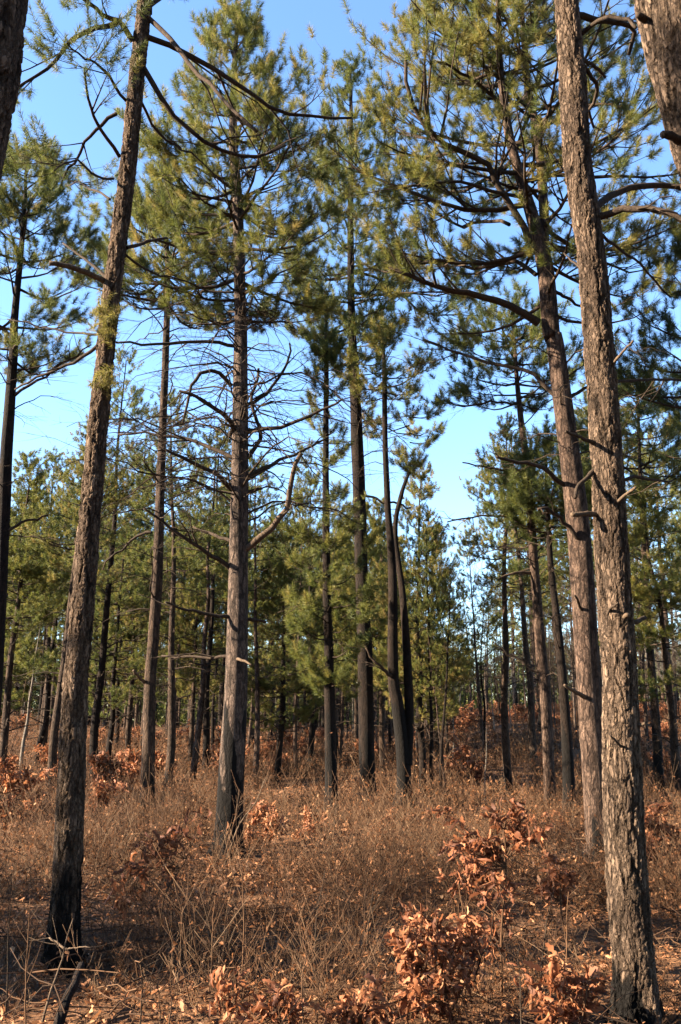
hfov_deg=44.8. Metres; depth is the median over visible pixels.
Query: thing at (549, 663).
bare tree
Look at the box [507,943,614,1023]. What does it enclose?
oak sapling
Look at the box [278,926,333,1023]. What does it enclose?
bare shoot
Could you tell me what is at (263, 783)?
dead twig
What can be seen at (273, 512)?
pine tree
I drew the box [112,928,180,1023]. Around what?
bare shoot
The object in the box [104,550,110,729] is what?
pine tree
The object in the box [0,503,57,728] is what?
pine tree
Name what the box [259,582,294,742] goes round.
pine tree
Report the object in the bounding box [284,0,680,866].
pine tree
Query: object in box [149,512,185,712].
pine tree
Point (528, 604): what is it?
pine tree
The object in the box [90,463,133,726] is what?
pine tree
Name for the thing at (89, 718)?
pine tree
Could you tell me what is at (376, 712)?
bare tree
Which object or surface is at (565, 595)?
pine tree
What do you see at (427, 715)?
pine tree
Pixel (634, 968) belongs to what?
pine tree
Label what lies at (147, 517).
pine tree
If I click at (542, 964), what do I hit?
bare shoot
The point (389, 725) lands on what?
bare tree
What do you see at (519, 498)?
pine tree
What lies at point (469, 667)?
pine tree
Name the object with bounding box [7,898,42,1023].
bare shoot
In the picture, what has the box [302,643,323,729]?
pine tree
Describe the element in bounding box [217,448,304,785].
pine tree
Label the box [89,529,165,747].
pine tree
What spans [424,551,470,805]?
pine tree
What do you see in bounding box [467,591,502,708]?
pine tree
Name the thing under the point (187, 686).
pine tree
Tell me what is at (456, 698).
bare tree
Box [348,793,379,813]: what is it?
arched twig
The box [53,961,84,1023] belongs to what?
fallen branch
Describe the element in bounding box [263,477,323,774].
pine tree
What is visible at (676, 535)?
pine tree
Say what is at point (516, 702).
pine tree
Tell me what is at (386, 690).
pine tree
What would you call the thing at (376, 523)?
pine tree
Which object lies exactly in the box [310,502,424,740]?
pine tree
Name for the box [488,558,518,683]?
pine tree
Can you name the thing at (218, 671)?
pine tree
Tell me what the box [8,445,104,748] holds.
pine tree
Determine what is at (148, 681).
pine tree
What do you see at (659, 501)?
pine tree
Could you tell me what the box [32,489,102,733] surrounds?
pine tree
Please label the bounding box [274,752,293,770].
oak sapling
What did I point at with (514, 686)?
bare tree
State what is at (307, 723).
pine tree
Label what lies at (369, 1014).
oak sapling
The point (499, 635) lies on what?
pine tree
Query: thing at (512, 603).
pine tree
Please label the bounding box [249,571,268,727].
pine tree
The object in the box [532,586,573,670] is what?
bare tree
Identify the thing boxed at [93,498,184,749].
pine tree
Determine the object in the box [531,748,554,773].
oak sapling
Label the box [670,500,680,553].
pine tree
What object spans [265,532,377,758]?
pine tree
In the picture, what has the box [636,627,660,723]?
bare tree
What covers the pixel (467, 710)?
oak sapling
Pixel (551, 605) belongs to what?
pine tree
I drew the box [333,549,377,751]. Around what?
pine tree
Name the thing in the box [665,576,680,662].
bare tree
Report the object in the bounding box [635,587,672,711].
bare tree
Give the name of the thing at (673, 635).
bare tree
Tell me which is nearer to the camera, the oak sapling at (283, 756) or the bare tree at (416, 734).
the oak sapling at (283, 756)
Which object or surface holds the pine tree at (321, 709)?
on the ground
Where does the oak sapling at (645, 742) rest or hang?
on the ground
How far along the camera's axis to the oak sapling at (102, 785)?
13.30 m
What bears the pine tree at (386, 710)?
on the ground
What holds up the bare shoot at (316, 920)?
on the ground
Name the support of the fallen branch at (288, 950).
on the ground
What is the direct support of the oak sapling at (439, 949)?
on the ground
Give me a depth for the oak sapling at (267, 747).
24.84 m
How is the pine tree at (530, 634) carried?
on the ground
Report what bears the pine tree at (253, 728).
on the ground
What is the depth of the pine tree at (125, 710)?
54.22 m
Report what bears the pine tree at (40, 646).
on the ground
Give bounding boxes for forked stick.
[29,911,125,1021]
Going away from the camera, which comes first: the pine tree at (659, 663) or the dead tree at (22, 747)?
the dead tree at (22, 747)
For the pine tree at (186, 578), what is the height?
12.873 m
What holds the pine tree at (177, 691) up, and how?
on the ground
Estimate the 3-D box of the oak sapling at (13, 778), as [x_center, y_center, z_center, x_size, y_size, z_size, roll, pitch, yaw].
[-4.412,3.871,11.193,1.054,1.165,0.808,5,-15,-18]
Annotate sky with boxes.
[0,0,680,704]
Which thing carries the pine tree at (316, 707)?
on the ground
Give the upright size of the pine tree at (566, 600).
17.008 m
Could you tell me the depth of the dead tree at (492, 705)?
33.07 m
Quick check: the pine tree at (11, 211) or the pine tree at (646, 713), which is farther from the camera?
the pine tree at (646, 713)
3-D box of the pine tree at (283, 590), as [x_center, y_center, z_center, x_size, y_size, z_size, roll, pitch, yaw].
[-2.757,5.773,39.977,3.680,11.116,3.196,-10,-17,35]
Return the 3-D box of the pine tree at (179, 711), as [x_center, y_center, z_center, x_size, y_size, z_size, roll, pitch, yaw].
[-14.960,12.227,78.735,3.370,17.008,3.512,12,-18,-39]
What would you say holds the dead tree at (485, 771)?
on the ground
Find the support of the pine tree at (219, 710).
on the ground
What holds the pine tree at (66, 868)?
on the ground
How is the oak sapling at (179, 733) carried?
on the ground
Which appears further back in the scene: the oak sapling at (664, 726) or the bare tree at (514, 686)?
the bare tree at (514, 686)
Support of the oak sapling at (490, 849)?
on the ground
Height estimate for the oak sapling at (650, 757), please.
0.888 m
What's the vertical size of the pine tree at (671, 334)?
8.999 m
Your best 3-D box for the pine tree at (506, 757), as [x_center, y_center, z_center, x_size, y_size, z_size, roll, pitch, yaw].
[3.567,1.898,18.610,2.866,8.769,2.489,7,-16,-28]
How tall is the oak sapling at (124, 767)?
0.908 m
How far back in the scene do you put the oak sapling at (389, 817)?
11.32 m
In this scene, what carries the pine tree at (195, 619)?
on the ground
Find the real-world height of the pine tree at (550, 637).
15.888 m
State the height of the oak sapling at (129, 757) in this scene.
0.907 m
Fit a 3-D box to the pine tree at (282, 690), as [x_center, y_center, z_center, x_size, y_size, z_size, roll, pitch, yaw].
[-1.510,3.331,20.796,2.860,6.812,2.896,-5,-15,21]
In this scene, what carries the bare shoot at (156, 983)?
on the ground
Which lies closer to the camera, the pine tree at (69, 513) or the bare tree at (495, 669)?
the pine tree at (69, 513)
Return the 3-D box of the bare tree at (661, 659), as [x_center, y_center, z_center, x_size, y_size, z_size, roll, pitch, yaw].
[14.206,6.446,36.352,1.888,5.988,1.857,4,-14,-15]
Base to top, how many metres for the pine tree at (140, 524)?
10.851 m
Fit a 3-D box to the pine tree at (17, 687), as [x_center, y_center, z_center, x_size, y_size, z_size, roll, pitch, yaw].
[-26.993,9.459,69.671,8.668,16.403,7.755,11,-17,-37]
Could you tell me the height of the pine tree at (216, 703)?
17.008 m
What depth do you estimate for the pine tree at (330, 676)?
15.10 m
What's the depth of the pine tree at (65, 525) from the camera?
31.76 m
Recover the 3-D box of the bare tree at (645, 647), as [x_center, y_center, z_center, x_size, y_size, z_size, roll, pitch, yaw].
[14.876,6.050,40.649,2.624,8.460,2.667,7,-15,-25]
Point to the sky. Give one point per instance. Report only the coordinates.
(66, 114)
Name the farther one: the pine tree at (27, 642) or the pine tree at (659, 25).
the pine tree at (27, 642)
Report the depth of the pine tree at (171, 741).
17.72 m
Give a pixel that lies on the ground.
(75, 1019)
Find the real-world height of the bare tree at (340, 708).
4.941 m
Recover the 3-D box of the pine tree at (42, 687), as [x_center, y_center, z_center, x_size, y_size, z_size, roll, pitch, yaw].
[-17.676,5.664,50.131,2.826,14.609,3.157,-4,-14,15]
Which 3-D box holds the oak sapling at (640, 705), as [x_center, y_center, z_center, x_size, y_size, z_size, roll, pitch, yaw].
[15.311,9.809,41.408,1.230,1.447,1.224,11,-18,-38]
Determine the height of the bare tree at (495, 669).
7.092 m
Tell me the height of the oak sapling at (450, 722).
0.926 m
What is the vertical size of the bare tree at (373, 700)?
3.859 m
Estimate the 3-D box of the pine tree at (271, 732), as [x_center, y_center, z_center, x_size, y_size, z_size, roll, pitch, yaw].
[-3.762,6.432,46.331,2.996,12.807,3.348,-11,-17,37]
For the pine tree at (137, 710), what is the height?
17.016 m
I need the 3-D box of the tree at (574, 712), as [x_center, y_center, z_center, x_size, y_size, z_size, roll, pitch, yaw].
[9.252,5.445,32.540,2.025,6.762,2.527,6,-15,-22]
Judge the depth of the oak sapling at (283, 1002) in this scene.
3.93 m
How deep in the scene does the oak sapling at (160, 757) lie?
21.44 m
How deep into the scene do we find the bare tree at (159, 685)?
46.12 m
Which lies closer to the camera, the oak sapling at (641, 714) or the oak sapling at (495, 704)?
the oak sapling at (641, 714)
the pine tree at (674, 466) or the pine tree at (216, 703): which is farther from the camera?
the pine tree at (216, 703)
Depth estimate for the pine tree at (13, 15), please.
3.98 m
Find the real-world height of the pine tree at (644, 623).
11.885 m
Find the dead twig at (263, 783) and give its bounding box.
[185,774,268,866]
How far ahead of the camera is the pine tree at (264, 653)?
33.10 m
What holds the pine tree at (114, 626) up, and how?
on the ground
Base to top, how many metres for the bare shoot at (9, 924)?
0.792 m
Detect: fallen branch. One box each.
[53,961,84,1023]
[84,926,265,955]
[258,919,381,967]
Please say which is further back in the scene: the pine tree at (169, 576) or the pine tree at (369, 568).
the pine tree at (369, 568)
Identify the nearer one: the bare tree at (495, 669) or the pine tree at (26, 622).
the pine tree at (26, 622)
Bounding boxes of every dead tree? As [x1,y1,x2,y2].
[14,624,40,770]
[482,729,493,794]
[489,665,496,729]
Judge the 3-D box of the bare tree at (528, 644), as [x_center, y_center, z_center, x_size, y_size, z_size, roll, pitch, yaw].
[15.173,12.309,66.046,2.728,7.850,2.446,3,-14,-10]
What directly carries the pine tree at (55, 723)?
on the ground
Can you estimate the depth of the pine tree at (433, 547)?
16.82 m
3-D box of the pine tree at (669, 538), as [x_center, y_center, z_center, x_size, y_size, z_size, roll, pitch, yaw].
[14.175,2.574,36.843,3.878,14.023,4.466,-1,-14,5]
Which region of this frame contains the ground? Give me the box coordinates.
[0,717,680,1023]
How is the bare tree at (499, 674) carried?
on the ground
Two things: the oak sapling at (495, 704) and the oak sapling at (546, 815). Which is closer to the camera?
the oak sapling at (546, 815)
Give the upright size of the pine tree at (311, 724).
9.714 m
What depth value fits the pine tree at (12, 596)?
56.78 m
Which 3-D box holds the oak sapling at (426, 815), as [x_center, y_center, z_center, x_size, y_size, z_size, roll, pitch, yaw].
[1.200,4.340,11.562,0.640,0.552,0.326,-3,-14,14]
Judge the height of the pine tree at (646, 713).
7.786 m
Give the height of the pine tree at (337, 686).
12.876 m
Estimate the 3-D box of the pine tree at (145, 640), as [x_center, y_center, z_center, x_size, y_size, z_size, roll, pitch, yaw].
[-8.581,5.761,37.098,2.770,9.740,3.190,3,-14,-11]
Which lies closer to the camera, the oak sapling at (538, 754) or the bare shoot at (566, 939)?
the bare shoot at (566, 939)
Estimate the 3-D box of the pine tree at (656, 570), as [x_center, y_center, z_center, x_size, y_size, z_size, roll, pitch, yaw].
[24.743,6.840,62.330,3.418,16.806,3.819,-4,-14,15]
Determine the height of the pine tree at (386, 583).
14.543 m
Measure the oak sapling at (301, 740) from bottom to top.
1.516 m
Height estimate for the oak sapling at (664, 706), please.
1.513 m
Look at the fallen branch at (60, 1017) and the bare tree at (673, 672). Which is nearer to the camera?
the fallen branch at (60, 1017)
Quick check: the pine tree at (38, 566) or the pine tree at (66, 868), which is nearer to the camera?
the pine tree at (66, 868)
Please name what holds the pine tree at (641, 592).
on the ground
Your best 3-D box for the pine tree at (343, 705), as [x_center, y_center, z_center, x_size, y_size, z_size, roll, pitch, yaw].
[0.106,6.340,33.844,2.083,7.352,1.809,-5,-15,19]
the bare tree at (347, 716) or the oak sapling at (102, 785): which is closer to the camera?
the oak sapling at (102, 785)
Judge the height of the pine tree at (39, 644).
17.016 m
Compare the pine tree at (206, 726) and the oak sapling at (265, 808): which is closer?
the oak sapling at (265, 808)
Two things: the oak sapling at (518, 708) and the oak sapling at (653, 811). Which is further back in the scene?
the oak sapling at (518, 708)
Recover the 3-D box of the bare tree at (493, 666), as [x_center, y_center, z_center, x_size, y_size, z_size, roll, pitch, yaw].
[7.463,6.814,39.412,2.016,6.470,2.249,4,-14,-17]
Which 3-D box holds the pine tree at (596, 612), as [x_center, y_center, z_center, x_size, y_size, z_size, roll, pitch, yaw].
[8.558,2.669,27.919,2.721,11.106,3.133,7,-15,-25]
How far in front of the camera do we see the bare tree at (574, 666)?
26.13 m
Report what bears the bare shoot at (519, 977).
on the ground
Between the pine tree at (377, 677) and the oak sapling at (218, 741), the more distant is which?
the pine tree at (377, 677)
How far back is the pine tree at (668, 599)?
71.69 m
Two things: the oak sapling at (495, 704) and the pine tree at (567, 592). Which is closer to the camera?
the oak sapling at (495, 704)
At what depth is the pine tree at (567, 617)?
77.36 m
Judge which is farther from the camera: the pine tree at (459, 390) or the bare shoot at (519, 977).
the pine tree at (459, 390)
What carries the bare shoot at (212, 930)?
on the ground
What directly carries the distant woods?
on the ground
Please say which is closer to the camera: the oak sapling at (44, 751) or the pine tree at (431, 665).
the pine tree at (431, 665)
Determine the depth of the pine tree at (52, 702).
45.37 m
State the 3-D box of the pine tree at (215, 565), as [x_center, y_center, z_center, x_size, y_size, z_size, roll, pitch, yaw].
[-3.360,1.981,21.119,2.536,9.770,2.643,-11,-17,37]
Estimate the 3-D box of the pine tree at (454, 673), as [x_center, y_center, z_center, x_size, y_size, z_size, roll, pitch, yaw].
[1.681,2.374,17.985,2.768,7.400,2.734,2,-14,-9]
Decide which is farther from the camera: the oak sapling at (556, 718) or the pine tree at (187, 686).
the pine tree at (187, 686)
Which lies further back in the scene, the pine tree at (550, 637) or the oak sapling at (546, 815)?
the pine tree at (550, 637)
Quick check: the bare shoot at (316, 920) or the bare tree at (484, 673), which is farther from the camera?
the bare tree at (484, 673)
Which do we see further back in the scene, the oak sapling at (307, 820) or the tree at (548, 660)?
the tree at (548, 660)
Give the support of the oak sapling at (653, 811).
on the ground
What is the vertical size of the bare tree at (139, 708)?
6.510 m
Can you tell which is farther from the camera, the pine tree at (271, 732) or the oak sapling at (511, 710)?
the pine tree at (271, 732)
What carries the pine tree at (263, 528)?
on the ground
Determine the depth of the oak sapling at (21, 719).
42.66 m
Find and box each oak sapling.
[0,754,56,835]
[9,713,30,728]
[34,743,57,775]
[85,774,128,813]
[86,751,140,793]
[87,726,105,744]
[104,807,211,934]
[115,752,140,786]
[118,748,155,778]
[132,726,140,741]
[155,749,177,779]
[176,719,194,741]
[206,965,253,1023]
[209,725,251,772]
[210,733,220,758]
[235,977,308,1023]
[243,799,290,844]
[259,740,286,762]
[261,751,284,773]
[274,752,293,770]
[283,722,307,758]
[294,805,330,839]
[304,724,324,742]
[310,970,400,1023]
[354,738,378,751]
[370,807,407,831]
[383,899,491,1023]
[407,802,448,832]
[432,797,553,995]
[439,713,455,729]
[443,730,491,785]
[452,708,473,732]
[460,700,478,726]
[486,701,500,718]
[498,707,514,720]
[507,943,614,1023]
[513,703,536,721]
[523,809,565,841]
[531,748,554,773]
[533,849,580,930]
[551,702,559,713]
[552,714,559,725]
[638,694,647,710]
[639,709,649,721]
[640,737,650,763]
[644,798,680,882]
[646,749,680,785]
[647,701,667,719]
[649,721,669,744]
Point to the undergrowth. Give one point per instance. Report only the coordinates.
(373, 812)
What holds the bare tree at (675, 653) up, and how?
on the ground
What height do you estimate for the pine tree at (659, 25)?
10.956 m
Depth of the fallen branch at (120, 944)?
5.69 m
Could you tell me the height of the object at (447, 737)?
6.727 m
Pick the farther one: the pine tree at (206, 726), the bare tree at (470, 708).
the bare tree at (470, 708)
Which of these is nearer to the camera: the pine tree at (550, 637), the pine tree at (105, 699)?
the pine tree at (105, 699)
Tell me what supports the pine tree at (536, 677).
on the ground
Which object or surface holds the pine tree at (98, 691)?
on the ground
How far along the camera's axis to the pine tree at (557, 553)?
26.13 m
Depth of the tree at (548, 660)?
33.23 m
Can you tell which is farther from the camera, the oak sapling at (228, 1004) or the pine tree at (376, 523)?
the pine tree at (376, 523)
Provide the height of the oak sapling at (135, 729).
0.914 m
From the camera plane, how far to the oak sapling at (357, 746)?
32.01 m
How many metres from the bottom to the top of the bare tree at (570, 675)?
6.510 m
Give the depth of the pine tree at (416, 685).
30.41 m
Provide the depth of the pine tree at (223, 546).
54.47 m
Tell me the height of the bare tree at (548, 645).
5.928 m
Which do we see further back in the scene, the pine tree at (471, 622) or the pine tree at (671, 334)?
the pine tree at (471, 622)
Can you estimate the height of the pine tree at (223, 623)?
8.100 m
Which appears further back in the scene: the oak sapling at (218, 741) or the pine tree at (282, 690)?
the oak sapling at (218, 741)
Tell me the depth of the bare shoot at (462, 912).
4.84 m
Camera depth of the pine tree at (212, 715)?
31.19 m
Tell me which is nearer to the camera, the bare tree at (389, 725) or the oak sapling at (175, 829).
the oak sapling at (175, 829)
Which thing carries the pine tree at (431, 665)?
on the ground
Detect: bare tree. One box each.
[137,681,142,724]
[141,672,167,705]
[323,689,341,732]
[335,647,352,744]
[352,653,389,721]
[357,682,386,742]
[368,567,390,751]
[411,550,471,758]
[414,655,423,760]
[439,617,470,756]
[447,565,498,725]
[464,562,516,753]
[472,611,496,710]
[476,648,491,694]
[479,590,520,721]
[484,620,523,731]
[486,644,500,700]
[488,635,510,701]
[490,638,516,694]
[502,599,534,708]
[508,671,521,697]
[520,626,535,705]
[530,558,600,753]
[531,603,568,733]
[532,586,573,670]
[534,642,558,704]
[543,610,567,701]
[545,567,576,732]
[546,637,557,701]
[555,630,573,700]
[634,605,675,749]
[635,560,678,662]
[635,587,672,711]
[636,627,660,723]
[654,613,677,683]
[658,568,680,661]
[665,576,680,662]
[670,642,680,721]
[671,656,680,693]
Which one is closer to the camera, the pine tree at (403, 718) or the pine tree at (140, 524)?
the pine tree at (403, 718)
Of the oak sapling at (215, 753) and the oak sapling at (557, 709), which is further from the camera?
the oak sapling at (557, 709)
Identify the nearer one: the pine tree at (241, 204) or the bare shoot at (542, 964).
the bare shoot at (542, 964)
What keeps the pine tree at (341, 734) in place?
on the ground
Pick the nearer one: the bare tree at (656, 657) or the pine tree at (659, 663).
the bare tree at (656, 657)
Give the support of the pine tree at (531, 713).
on the ground
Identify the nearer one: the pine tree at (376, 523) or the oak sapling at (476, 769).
the oak sapling at (476, 769)
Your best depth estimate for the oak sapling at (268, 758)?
22.36 m
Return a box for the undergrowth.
[0,682,680,1023]
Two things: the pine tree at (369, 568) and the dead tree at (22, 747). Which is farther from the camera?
the pine tree at (369, 568)
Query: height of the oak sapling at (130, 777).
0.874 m
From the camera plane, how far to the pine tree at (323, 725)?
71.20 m
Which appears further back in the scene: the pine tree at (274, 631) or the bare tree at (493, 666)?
the pine tree at (274, 631)
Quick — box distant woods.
[4,611,680,726]
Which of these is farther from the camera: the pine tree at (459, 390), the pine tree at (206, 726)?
the pine tree at (206, 726)
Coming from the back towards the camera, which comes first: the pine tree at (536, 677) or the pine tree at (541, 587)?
the pine tree at (541, 587)
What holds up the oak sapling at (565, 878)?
on the ground
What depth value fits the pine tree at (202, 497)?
57.61 m
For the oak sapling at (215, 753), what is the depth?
22.66 m
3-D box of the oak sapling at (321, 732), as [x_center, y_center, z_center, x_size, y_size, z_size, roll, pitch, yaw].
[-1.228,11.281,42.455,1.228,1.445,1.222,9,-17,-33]
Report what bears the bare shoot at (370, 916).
on the ground
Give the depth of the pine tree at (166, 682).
64.11 m
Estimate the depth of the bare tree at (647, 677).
28.14 m
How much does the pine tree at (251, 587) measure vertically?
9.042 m
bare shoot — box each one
[2,876,47,1022]
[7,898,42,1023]
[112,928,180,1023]
[118,940,193,1023]
[179,868,229,994]
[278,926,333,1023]
[303,850,334,989]
[343,871,392,978]
[447,860,480,1000]
[488,938,566,1023]
[539,881,559,988]
[551,868,598,999]
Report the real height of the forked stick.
0.538 m
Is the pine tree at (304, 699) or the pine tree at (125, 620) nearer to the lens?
the pine tree at (125, 620)
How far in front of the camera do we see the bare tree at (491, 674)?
76.59 m
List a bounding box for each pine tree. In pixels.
[0,0,28,181]
[0,0,351,977]
[0,133,108,716]
[0,447,71,784]
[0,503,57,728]
[1,552,126,767]
[4,593,58,718]
[5,485,41,712]
[5,514,62,714]
[7,0,418,859]
[7,506,42,686]
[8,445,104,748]
[11,414,139,783]
[17,540,53,734]
[22,461,118,748]
[28,512,70,730]
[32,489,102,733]
[35,498,66,723]
[49,345,165,779]
[52,151,280,819]
[55,465,146,767]
[59,558,121,725]
[61,531,180,759]
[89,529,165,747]
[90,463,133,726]
[90,516,127,741]
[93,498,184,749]
[98,476,179,732]
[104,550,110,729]
[106,611,140,731]
[117,443,189,730]
[119,384,229,794]
[122,652,143,726]
[124,534,175,745]
[137,532,200,728]
[144,523,205,740]
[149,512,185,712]
[151,515,191,729]
[158,528,220,735]
[159,471,205,714]
[159,527,226,763]
[163,414,249,783]
[166,692,185,727]
[169,495,208,727]
[176,429,259,776]
[185,482,229,736]
[192,498,265,715]
[192,562,253,713]
[194,540,228,749]
[195,501,261,748]
[209,541,228,732]
[214,611,223,731]
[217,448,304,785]
[218,459,281,686]
[220,510,335,780]
[247,548,279,743]
[247,549,276,754]
[248,519,314,738]
[248,520,311,726]
[249,506,299,698]
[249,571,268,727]
[256,517,294,738]
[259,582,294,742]
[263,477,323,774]
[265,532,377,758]
[269,49,490,804]
[269,533,374,761]
[270,280,382,815]
[272,457,343,770]
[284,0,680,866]
[292,557,323,725]
[296,518,322,735]
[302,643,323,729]
[303,543,322,725]
[303,608,324,728]
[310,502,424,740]
[314,550,351,731]
[321,583,357,767]
[330,303,451,808]
[332,496,437,768]
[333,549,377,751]
[334,618,356,756]
[340,499,386,736]
[357,461,479,793]
[369,521,403,733]
[372,596,391,734]
[374,642,387,728]
[376,535,413,750]
[386,614,428,736]
[397,503,456,800]
[398,525,486,761]
[411,590,456,793]
[418,277,634,813]
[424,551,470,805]
[425,625,434,738]
[439,412,556,793]
[448,524,502,767]
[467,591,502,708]
[473,424,567,770]
[475,413,637,816]
[485,536,528,712]
[486,599,513,712]
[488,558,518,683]
[493,527,526,711]
[503,522,565,728]
[506,515,557,731]
[511,529,549,709]
[512,511,549,676]
[517,564,572,691]
[537,507,601,713]
[541,530,571,688]
[542,379,678,668]
[542,558,570,703]
[544,553,576,709]
[547,531,596,662]
[550,0,680,1023]
[552,358,680,791]
[552,450,626,701]
[553,536,576,706]
[578,208,680,464]
[596,468,680,798]
[624,427,680,726]
[629,521,667,751]
[632,539,644,688]
[632,543,669,703]
[634,0,680,187]
[649,497,680,705]
[657,524,680,675]
[667,500,680,569]
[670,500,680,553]
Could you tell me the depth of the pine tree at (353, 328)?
17.85 m
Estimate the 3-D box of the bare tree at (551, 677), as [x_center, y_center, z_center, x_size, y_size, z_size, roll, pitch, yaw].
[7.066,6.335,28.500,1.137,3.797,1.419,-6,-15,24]
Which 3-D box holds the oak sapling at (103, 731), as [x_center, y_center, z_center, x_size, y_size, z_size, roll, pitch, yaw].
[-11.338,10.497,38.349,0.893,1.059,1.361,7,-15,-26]

